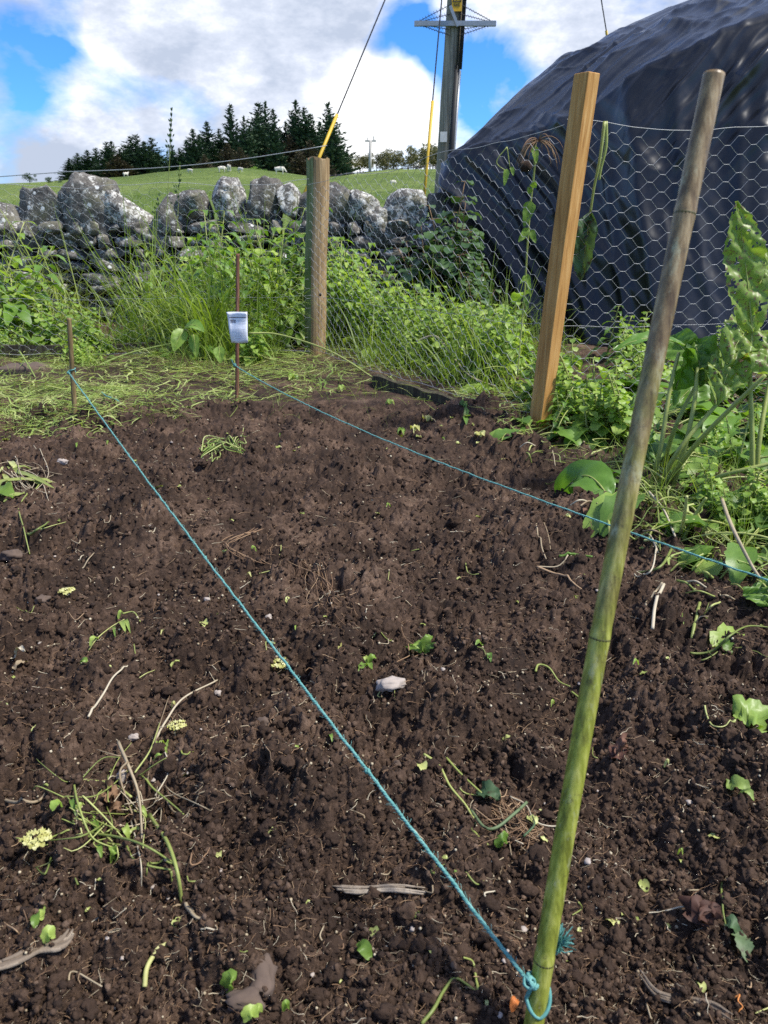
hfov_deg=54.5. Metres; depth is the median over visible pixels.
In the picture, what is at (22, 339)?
nettle
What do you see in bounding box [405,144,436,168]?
broadleaf tree
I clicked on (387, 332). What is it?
leafy weed
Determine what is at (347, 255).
leafy weed
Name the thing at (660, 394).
broadleaf weed
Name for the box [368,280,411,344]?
nettle
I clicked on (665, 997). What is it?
dry stick
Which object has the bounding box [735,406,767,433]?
broadleaf weed
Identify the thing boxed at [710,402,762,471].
nettle
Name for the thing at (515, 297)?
tall leafy weed
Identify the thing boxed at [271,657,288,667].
blossom scrap
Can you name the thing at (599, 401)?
chickweed
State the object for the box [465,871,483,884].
loose stalk
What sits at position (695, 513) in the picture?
cut stalk
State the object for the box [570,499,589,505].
edge stalk
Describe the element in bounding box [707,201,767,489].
dock plant
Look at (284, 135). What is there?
spruce tree
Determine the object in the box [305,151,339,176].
spruce tree
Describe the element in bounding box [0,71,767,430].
wire fence
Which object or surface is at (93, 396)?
cut grass
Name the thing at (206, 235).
nettle
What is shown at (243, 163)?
spruce tree
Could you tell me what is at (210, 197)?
field grass
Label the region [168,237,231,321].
leafy weed
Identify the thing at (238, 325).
paper packet
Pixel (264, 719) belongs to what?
stone
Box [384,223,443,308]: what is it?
bramble
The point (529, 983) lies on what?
bed line
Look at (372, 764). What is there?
grit
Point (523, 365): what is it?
leafy weed
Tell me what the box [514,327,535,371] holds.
nettle
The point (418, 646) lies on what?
seedling clump
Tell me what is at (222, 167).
sheep
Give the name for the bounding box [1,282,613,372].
grass
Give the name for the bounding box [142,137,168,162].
spruce tree
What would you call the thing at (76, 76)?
sky
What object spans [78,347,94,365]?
nettle
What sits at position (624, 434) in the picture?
broadleaf weed
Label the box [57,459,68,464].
stone
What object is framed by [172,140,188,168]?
spruce tree
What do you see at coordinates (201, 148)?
spruce tree
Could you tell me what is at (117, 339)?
leafy weed
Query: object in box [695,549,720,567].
edge stalk
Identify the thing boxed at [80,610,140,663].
sprig
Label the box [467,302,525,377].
leafy weed
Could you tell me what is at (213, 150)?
spruce tree
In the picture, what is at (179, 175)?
seeding grass
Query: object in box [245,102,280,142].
spruce tree
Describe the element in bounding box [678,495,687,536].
cut stalk
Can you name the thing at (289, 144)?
spruce tree
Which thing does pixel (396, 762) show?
stone
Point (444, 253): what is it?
bramble
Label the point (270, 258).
leafy weed
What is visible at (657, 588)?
cut stalk
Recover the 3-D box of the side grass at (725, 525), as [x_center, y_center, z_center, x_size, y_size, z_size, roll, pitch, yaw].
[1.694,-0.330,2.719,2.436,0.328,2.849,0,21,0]
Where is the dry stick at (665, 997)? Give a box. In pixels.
[639,969,732,1020]
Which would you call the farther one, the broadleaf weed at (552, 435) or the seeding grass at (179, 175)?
the seeding grass at (179, 175)
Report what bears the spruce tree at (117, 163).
on the field
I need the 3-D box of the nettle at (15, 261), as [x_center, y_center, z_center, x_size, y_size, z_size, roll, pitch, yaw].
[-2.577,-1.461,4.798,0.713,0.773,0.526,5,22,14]
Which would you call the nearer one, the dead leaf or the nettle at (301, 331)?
the dead leaf
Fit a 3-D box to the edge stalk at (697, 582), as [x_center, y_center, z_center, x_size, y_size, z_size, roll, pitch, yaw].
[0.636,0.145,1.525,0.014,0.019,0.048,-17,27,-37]
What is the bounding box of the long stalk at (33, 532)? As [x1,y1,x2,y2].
[18,482,64,554]
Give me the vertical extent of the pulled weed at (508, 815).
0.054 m
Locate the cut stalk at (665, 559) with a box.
[637,548,672,573]
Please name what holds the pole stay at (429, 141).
attached to the utility pole at (455, 24)
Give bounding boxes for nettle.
[0,221,45,343]
[0,246,66,343]
[0,333,17,344]
[2,319,29,344]
[53,330,74,358]
[64,307,98,334]
[64,328,95,358]
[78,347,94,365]
[86,341,104,362]
[129,267,208,340]
[137,243,203,307]
[168,209,240,327]
[177,278,235,331]
[182,239,240,328]
[194,247,290,349]
[206,240,304,341]
[208,224,284,308]
[217,207,332,306]
[218,253,272,334]
[235,218,304,300]
[239,314,272,357]
[243,312,272,355]
[245,259,304,327]
[267,265,304,344]
[299,240,359,339]
[326,254,358,307]
[326,263,369,345]
[328,243,384,294]
[341,265,402,341]
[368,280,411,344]
[395,293,446,352]
[443,307,492,368]
[485,310,530,379]
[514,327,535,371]
[538,386,577,434]
[587,306,638,360]
[618,417,667,472]
[622,394,662,438]
[668,381,740,422]
[693,469,727,508]
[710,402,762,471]
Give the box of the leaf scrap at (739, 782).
[726,774,753,800]
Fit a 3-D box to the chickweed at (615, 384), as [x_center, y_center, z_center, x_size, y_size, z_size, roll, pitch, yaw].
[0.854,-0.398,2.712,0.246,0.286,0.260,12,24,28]
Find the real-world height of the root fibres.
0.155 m
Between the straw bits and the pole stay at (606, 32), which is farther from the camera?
the pole stay at (606, 32)
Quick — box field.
[0,167,435,229]
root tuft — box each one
[0,445,57,501]
[221,527,268,563]
[288,560,371,625]
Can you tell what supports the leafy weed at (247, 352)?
on the soil
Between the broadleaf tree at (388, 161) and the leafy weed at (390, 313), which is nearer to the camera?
the leafy weed at (390, 313)
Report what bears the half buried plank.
on the soil
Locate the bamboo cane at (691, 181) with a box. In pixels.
[524,69,724,1023]
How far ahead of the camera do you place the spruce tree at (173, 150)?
106.96 m
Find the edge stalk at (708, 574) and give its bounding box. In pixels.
[697,571,713,578]
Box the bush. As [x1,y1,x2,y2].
[22,173,36,183]
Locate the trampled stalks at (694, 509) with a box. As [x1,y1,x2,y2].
[536,383,767,578]
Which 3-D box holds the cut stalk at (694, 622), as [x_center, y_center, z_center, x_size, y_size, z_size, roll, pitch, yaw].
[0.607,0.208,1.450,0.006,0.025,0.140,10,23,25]
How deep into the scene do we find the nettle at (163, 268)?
4.67 m
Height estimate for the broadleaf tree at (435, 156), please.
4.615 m
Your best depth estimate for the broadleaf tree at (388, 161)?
118.18 m
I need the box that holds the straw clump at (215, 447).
[199,427,248,461]
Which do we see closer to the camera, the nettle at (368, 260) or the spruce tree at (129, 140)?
the nettle at (368, 260)
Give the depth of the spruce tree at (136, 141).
108.77 m
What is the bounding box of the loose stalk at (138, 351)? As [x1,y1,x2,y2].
[98,337,212,365]
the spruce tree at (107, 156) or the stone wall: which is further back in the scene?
the spruce tree at (107, 156)
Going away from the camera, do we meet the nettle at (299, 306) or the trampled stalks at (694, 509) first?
the trampled stalks at (694, 509)
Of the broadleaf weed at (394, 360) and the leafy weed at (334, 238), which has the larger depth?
the leafy weed at (334, 238)
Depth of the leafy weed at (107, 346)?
4.46 m
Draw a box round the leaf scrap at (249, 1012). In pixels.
[241,999,289,1022]
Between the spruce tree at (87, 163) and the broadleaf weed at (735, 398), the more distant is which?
the spruce tree at (87, 163)
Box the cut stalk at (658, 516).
[655,486,660,550]
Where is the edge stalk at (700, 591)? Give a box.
[685,590,714,596]
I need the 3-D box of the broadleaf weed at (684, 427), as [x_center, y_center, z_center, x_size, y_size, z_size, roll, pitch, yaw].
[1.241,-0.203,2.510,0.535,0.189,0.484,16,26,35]
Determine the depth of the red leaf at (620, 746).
1.06 m
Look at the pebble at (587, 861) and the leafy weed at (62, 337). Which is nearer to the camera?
the pebble at (587, 861)
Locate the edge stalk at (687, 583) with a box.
[676,579,694,589]
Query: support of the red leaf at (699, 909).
on the soil
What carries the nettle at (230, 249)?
on the soil
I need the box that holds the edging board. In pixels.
[372,374,455,403]
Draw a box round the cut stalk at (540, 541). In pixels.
[536,523,546,558]
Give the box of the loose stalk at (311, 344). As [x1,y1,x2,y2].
[249,332,372,377]
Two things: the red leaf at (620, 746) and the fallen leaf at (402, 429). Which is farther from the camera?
the fallen leaf at (402, 429)
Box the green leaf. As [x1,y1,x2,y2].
[0,482,13,497]
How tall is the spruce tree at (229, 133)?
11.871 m
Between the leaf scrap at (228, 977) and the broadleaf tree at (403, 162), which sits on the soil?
the leaf scrap at (228, 977)
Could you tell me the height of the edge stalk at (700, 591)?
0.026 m
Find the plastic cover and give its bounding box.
[438,0,767,348]
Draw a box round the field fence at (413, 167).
[329,165,435,176]
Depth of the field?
35.80 m
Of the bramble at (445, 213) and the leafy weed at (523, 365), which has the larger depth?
the bramble at (445, 213)
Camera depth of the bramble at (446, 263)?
4.88 m
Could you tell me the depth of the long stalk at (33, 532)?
1.78 m
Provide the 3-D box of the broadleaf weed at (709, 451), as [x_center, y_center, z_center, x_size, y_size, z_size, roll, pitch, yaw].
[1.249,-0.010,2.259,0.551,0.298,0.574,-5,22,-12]
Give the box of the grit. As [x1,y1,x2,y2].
[0,404,767,1023]
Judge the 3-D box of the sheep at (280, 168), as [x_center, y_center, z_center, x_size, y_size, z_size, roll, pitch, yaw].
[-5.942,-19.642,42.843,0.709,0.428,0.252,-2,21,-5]
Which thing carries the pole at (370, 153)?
on the field
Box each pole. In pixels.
[365,136,375,170]
[414,0,495,192]
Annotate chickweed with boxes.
[510,351,563,401]
[552,338,592,421]
[570,356,630,441]
[582,358,632,433]
[586,382,621,439]
[604,311,652,371]
[610,347,642,391]
[630,333,673,377]
[695,454,767,536]
[702,418,726,447]
[716,325,744,351]
[735,465,767,538]
[745,404,767,441]
[761,482,767,541]
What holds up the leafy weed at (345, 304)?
on the soil
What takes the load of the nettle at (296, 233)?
on the soil
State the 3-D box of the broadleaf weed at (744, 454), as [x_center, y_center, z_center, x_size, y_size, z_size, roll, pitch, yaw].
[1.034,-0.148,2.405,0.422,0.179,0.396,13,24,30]
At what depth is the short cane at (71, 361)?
2.84 m
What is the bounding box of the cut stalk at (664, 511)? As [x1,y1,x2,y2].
[648,491,675,536]
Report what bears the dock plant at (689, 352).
on the soil
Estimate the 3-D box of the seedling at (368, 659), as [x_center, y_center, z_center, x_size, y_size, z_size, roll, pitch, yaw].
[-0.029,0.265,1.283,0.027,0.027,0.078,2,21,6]
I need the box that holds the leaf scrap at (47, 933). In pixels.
[30,905,55,943]
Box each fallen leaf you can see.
[287,372,297,379]
[385,399,393,404]
[397,427,404,434]
[410,424,419,432]
[422,414,432,421]
[459,399,469,424]
[475,430,484,436]
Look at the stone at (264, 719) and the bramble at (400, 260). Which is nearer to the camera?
the stone at (264, 719)
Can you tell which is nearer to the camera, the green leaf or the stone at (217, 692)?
the stone at (217, 692)
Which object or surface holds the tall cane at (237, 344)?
on the soil
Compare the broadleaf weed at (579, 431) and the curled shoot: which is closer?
the curled shoot
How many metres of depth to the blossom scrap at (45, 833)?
0.91 m
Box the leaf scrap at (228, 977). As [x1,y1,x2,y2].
[220,968,236,993]
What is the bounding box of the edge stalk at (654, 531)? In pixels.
[642,529,666,534]
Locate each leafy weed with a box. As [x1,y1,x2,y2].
[0,248,51,332]
[0,329,8,344]
[28,292,77,344]
[57,333,67,343]
[65,298,111,350]
[73,338,90,362]
[99,332,117,353]
[113,327,128,343]
[158,293,198,338]
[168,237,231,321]
[224,237,293,306]
[231,320,267,365]
[233,228,304,327]
[286,234,366,309]
[286,236,365,307]
[326,251,386,326]
[326,267,365,342]
[345,272,395,320]
[360,282,400,340]
[367,311,408,353]
[372,289,428,352]
[373,284,427,332]
[394,321,425,365]
[397,285,446,334]
[409,297,464,357]
[427,301,479,361]
[432,289,534,357]
[432,300,475,335]
[436,331,464,376]
[459,303,497,345]
[459,308,497,366]
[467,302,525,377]
[487,304,532,373]
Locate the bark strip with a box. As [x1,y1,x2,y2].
[0,928,73,970]
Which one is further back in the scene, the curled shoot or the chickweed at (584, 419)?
the chickweed at (584, 419)
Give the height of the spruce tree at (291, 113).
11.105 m
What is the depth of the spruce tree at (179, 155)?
106.65 m
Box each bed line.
[67,367,575,1019]
[231,359,767,580]
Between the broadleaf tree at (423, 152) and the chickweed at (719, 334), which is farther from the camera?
the broadleaf tree at (423, 152)
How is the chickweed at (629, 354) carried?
on the soil
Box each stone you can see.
[0,362,54,374]
[0,549,24,561]
[34,594,50,603]
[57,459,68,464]
[116,769,126,784]
[128,733,138,741]
[214,690,220,696]
[225,986,265,1013]
[248,953,277,1000]
[257,716,269,726]
[375,676,406,691]
[393,760,401,766]
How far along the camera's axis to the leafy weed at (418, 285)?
4.57 m
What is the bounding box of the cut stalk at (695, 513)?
[681,497,706,538]
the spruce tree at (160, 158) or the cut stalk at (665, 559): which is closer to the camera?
the cut stalk at (665, 559)
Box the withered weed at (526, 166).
[496,130,563,374]
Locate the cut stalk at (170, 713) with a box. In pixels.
[155,679,217,738]
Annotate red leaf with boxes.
[609,733,628,759]
[677,894,721,927]
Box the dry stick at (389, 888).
[332,884,426,894]
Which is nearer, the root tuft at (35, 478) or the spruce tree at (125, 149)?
the root tuft at (35, 478)
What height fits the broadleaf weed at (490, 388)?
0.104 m
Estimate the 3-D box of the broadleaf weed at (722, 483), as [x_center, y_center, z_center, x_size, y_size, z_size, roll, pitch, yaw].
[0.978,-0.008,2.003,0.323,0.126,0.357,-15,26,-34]
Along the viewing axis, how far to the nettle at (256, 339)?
4.08 m
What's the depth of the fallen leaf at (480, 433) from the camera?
2.62 m
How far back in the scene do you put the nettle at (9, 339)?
4.45 m
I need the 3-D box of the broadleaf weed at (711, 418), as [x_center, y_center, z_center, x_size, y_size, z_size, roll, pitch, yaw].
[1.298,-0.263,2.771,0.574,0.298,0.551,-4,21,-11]
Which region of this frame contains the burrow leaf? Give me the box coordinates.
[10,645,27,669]
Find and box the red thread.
[735,994,742,1012]
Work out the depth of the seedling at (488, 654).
1.30 m
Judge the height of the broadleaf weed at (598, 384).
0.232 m
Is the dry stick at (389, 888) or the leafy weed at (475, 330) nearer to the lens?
the dry stick at (389, 888)
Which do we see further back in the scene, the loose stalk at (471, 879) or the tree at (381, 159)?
the tree at (381, 159)
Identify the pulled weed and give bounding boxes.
[16,699,230,919]
[470,791,557,869]
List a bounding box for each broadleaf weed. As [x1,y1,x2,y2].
[147,345,214,359]
[326,329,347,344]
[342,334,388,360]
[381,348,425,365]
[401,355,457,374]
[419,361,485,383]
[459,376,512,394]
[475,379,525,399]
[489,416,581,444]
[519,383,593,402]
[523,393,576,418]
[524,357,582,377]
[535,416,614,451]
[564,379,607,391]
[564,425,660,449]
[577,392,719,417]
[580,367,666,392]
[582,468,738,537]
[585,377,637,391]
[588,394,670,424]
[603,432,678,461]
[615,469,737,511]
[617,377,735,414]
[630,395,737,427]
[645,428,767,478]
[648,511,767,583]
[660,382,760,402]
[661,376,763,402]
[664,427,767,466]
[668,437,764,483]
[676,421,766,461]
[679,481,762,521]
[681,413,767,448]
[689,445,767,490]
[701,412,767,445]
[724,443,748,473]
[733,489,762,503]
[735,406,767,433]
[735,507,767,525]
[737,382,765,416]
[754,380,767,412]
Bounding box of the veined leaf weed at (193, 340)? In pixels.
[171,319,224,363]
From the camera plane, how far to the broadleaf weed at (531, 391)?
3.25 m
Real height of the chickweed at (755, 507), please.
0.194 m
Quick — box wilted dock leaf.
[573,121,607,280]
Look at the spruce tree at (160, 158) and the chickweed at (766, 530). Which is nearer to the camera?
the chickweed at (766, 530)
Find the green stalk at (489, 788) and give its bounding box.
[423,753,500,844]
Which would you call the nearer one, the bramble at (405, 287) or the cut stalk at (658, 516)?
the cut stalk at (658, 516)
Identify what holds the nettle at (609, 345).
on the soil
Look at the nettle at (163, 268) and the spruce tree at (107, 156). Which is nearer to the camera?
the nettle at (163, 268)
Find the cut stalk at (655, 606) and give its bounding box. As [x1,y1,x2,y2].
[651,583,664,629]
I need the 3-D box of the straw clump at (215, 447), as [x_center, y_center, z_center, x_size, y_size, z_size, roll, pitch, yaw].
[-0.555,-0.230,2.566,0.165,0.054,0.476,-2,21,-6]
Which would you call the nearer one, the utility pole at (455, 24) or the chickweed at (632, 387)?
the chickweed at (632, 387)
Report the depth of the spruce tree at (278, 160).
102.97 m
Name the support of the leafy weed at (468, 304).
on the soil
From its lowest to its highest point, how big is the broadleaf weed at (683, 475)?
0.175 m
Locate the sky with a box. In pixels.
[0,0,686,183]
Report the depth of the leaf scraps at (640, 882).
0.95 m
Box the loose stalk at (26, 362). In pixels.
[19,350,34,376]
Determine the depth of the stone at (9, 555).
1.72 m
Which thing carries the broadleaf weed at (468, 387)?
on the soil
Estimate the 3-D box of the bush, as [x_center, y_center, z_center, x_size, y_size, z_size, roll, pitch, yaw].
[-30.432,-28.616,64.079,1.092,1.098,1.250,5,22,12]
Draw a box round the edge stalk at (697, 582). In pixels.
[686,580,706,587]
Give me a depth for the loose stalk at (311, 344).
3.71 m
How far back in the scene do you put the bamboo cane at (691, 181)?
0.65 m
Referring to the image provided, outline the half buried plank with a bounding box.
[0,342,187,358]
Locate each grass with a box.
[0,178,356,367]
[0,321,406,427]
[0,333,767,580]
[1,181,434,229]
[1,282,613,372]
[152,193,161,310]
[161,107,174,326]
[171,162,181,303]
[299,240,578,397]
[516,353,767,579]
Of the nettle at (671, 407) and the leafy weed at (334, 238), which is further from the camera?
the leafy weed at (334, 238)
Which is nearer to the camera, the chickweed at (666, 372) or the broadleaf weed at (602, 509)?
the broadleaf weed at (602, 509)
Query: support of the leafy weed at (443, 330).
on the soil
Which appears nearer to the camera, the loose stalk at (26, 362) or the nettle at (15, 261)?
the loose stalk at (26, 362)
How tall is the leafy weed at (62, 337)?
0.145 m
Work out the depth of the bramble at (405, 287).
5.25 m
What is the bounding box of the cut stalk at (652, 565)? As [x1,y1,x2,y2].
[634,547,656,576]
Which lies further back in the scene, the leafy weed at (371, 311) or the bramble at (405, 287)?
the bramble at (405, 287)
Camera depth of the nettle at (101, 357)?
4.19 m
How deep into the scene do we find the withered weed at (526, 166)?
2.79 m
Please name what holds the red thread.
on the soil
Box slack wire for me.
[0,145,326,176]
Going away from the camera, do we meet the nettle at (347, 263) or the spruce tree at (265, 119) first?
the nettle at (347, 263)
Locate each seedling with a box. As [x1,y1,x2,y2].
[358,654,375,669]
[475,639,491,661]
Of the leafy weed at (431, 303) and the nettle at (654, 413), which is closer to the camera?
the nettle at (654, 413)
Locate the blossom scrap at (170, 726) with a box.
[167,719,186,730]
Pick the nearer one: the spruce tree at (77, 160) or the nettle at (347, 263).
the nettle at (347, 263)
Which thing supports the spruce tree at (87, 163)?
on the field
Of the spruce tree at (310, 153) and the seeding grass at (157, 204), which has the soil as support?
the seeding grass at (157, 204)
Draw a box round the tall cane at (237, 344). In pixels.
[235,253,239,401]
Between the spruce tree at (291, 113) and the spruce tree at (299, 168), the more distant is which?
the spruce tree at (291, 113)
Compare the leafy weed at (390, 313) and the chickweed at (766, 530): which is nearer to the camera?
the chickweed at (766, 530)
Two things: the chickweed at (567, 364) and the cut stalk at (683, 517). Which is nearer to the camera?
the cut stalk at (683, 517)
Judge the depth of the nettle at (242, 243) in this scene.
4.71 m
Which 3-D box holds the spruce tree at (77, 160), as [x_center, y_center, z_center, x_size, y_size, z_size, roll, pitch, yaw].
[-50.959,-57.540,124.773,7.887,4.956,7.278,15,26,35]
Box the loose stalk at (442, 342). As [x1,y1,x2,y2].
[416,335,494,386]
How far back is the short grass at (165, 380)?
3.69 m
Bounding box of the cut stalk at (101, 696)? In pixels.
[87,660,138,717]
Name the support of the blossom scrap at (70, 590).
on the soil
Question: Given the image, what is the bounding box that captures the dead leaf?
[101,779,121,812]
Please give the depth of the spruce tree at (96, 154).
117.93 m
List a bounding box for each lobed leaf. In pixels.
[690,622,767,660]
[704,694,767,732]
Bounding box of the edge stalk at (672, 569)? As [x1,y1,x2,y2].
[669,561,685,571]
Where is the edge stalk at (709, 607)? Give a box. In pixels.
[703,601,720,614]
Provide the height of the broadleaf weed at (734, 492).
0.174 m
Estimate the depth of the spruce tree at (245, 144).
100.51 m
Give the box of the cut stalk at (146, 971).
[142,942,165,986]
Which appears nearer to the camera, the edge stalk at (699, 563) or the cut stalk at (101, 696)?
the cut stalk at (101, 696)
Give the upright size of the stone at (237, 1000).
0.019 m
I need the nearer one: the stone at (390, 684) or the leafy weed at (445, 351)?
the stone at (390, 684)
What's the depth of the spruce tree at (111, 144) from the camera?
122.06 m
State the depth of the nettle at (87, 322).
5.06 m
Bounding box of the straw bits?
[0,397,767,1023]
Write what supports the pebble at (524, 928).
on the soil
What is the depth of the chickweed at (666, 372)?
3.56 m
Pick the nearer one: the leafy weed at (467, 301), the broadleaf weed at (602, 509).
the broadleaf weed at (602, 509)
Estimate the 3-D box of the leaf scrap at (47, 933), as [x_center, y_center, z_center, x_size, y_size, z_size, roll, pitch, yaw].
[-0.360,0.435,0.784,0.019,0.031,0.062,-15,26,-34]
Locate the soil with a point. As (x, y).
(350, 403)
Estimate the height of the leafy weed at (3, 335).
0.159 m
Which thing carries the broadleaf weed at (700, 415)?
on the soil
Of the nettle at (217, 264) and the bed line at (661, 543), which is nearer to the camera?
the bed line at (661, 543)
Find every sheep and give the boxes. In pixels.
[218,166,226,171]
[274,166,286,173]
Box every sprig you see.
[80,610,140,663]
[420,957,478,1023]
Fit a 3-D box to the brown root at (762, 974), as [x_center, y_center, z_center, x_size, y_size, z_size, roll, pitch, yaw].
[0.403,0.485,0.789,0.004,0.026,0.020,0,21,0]
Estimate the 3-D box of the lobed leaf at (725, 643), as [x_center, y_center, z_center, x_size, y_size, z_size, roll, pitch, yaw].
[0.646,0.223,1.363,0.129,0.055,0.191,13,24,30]
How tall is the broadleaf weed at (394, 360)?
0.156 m
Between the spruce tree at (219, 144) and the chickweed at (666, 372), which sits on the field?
the spruce tree at (219, 144)
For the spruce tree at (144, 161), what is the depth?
103.89 m
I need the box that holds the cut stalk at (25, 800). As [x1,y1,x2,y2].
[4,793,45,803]
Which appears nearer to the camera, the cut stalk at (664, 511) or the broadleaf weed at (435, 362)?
the cut stalk at (664, 511)
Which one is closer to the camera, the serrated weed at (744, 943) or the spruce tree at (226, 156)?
the serrated weed at (744, 943)
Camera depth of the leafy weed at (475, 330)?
3.67 m
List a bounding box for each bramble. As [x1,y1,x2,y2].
[374,241,428,315]
[383,204,480,321]
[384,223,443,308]
[396,256,442,315]
[416,216,459,304]
[432,180,501,306]
[437,200,494,325]
[440,232,486,327]
[457,263,501,326]
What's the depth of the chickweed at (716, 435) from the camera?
2.43 m
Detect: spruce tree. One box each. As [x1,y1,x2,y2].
[54,158,79,180]
[55,153,84,180]
[74,150,102,174]
[88,142,123,177]
[90,147,102,165]
[101,149,134,175]
[101,154,137,177]
[106,141,116,155]
[118,136,135,156]
[118,145,132,163]
[124,134,142,169]
[125,141,167,175]
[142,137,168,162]
[152,152,167,168]
[159,145,179,171]
[168,148,185,170]
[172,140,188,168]
[175,129,215,169]
[192,155,213,168]
[196,134,218,166]
[197,121,215,154]
[207,128,235,165]
[208,142,222,165]
[213,143,246,166]
[216,103,239,156]
[229,115,266,169]
[229,147,253,168]
[237,113,288,160]
[241,125,272,169]
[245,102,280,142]
[254,100,280,144]
[258,108,293,172]
[278,121,293,151]
[281,109,294,140]
[281,135,303,172]
[283,99,301,154]
[284,107,326,164]
[284,151,306,175]
[298,140,329,170]
[299,113,322,148]
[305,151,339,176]
[315,121,339,154]
[316,101,360,174]
[316,122,358,175]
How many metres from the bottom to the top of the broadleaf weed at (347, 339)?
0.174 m
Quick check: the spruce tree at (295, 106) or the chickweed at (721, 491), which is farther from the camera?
the spruce tree at (295, 106)
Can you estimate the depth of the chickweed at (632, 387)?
3.38 m
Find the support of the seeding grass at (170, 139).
on the soil
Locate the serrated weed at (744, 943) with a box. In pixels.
[720,882,753,962]
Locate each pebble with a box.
[521,926,527,932]
[584,857,590,864]
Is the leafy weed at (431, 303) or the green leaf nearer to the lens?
the green leaf
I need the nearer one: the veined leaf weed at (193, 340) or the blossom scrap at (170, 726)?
the blossom scrap at (170, 726)
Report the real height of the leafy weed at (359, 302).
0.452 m
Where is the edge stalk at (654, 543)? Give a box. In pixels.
[644,532,658,552]
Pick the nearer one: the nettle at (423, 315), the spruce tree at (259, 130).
the nettle at (423, 315)
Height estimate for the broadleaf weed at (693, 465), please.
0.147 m
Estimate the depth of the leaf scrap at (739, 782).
0.98 m
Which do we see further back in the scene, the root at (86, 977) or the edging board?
the edging board
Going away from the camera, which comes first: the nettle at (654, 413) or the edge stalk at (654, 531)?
the edge stalk at (654, 531)
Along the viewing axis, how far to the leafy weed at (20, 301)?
5.15 m
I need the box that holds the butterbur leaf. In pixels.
[554,459,651,534]
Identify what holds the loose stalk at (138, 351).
on the soil
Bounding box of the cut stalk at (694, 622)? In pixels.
[690,601,700,637]
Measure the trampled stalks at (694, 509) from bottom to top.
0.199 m
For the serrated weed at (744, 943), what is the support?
on the soil
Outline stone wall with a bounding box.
[0,171,445,322]
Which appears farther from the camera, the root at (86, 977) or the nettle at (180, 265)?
the nettle at (180, 265)
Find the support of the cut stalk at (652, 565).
on the soil
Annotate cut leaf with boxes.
[720,496,767,606]
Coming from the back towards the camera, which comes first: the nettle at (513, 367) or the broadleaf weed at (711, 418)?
the nettle at (513, 367)
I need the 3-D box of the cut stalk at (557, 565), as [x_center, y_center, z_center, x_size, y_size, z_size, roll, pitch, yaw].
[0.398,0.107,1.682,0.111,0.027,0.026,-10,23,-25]
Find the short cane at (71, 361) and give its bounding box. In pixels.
[66,318,76,414]
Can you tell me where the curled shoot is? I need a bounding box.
[535,663,577,696]
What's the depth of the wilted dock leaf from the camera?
2.67 m
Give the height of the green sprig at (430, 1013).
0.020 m
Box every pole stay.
[292,0,384,219]
[423,0,441,194]
[601,0,607,34]
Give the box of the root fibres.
[0,401,767,1023]
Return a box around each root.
[68,971,101,986]
[189,848,209,865]
[339,932,343,949]
[665,906,683,910]
[758,969,767,976]
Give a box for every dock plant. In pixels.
[613,328,767,492]
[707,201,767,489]
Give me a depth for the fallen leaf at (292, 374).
3.62 m
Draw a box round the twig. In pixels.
[537,566,581,588]
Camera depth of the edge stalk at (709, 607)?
1.44 m
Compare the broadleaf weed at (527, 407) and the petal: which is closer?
the petal
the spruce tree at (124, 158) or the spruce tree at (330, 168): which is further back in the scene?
the spruce tree at (124, 158)
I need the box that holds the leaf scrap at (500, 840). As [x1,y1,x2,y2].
[494,831,508,847]
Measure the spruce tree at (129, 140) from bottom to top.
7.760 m
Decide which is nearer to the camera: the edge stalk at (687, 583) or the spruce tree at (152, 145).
the edge stalk at (687, 583)
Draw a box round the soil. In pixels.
[0,319,767,1023]
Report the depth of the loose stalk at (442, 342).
3.67 m
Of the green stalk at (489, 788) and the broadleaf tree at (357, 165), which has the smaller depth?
the green stalk at (489, 788)
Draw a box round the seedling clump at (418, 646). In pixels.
[399,616,445,669]
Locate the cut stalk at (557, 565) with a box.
[540,554,571,567]
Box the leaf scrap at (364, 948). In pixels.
[356,939,372,959]
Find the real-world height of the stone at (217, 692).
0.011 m
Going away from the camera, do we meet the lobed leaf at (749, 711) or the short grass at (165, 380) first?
the lobed leaf at (749, 711)
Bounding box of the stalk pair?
[78,527,155,568]
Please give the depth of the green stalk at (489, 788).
1.03 m
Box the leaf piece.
[559,552,592,557]
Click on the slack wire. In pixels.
(164, 167)
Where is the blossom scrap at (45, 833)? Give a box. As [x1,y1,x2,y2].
[19,827,52,849]
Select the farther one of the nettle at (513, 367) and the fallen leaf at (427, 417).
the nettle at (513, 367)
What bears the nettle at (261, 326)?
on the soil
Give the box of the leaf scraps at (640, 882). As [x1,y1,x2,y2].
[0,408,762,1004]
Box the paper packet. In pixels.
[227,312,247,342]
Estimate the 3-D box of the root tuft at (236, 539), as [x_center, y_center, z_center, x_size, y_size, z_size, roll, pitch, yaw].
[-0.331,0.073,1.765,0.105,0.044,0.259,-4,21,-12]
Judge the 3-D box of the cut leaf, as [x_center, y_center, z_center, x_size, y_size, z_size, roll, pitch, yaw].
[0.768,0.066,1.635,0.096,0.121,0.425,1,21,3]
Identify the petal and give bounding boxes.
[510,996,519,1011]
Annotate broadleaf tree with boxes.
[346,159,363,174]
[380,148,395,169]
[387,150,401,168]
[399,154,423,168]
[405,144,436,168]
[405,145,424,168]
[417,143,437,168]
[430,149,436,164]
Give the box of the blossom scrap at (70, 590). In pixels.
[58,587,74,594]
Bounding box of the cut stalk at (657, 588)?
[645,582,662,605]

